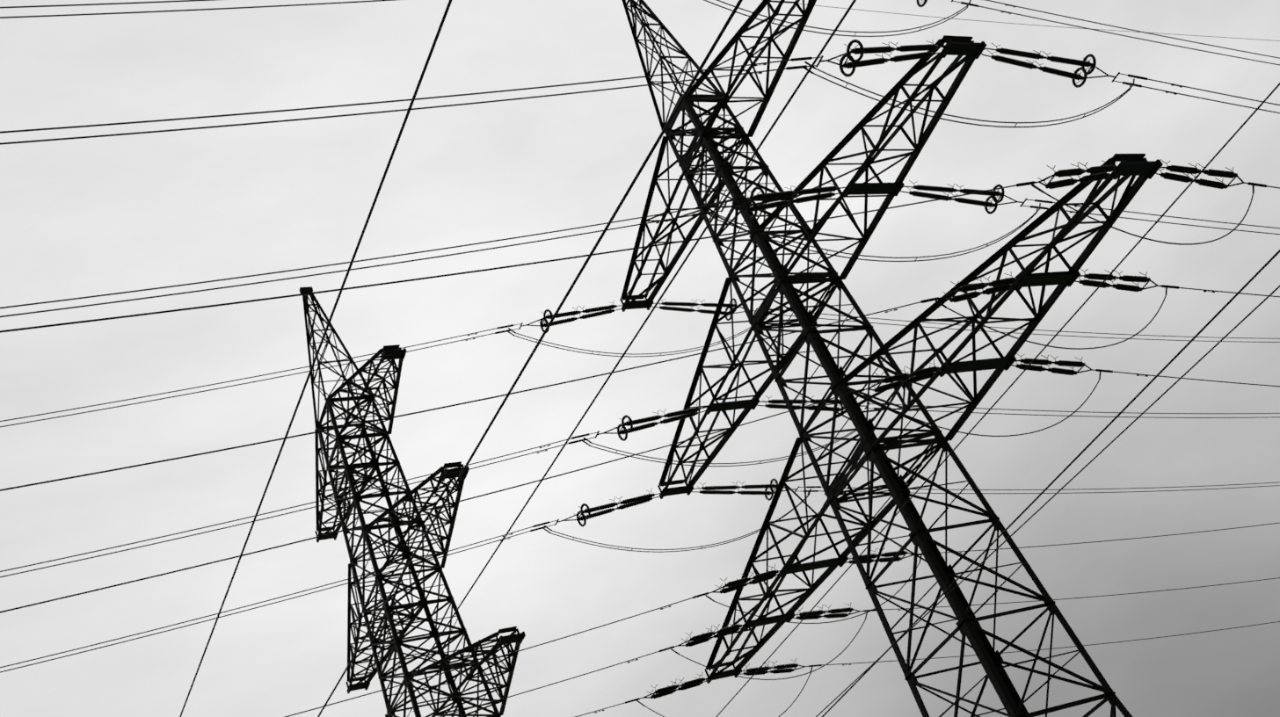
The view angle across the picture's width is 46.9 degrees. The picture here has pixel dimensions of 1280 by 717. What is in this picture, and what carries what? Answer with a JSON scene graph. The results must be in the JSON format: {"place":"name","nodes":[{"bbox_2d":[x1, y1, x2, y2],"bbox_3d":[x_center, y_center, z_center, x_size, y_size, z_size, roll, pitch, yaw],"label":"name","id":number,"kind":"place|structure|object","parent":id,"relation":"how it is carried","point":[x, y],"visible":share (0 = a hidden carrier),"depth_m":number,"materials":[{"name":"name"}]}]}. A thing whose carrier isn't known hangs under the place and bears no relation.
{"place":"outdoors","nodes":[
{"label":"outdoors","id":0,"kind":"place"},
{"bbox_2d":[0,0,1279,716],"label":"sky","id":1,"kind":"structure","parent":0,"point":[84,217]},
{"label":"ground","id":2,"kind":"structure","parent":0,"visible":0},
{"bbox_2d":[299,286,525,716],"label":"suspension tower","id":3,"kind":"structure","parent":2,"relation":"on","point":[444,664],"depth_m":75.39,"materials":[{"name":"metal"}]},
{"bbox_2d":[0,0,1279,716],"bbox_3d":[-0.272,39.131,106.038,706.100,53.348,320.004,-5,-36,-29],"label":"power lines","id":4,"kind":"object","parent":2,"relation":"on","point":[897,488],"depth_m":53.31,"materials":[{"name":"metal"}]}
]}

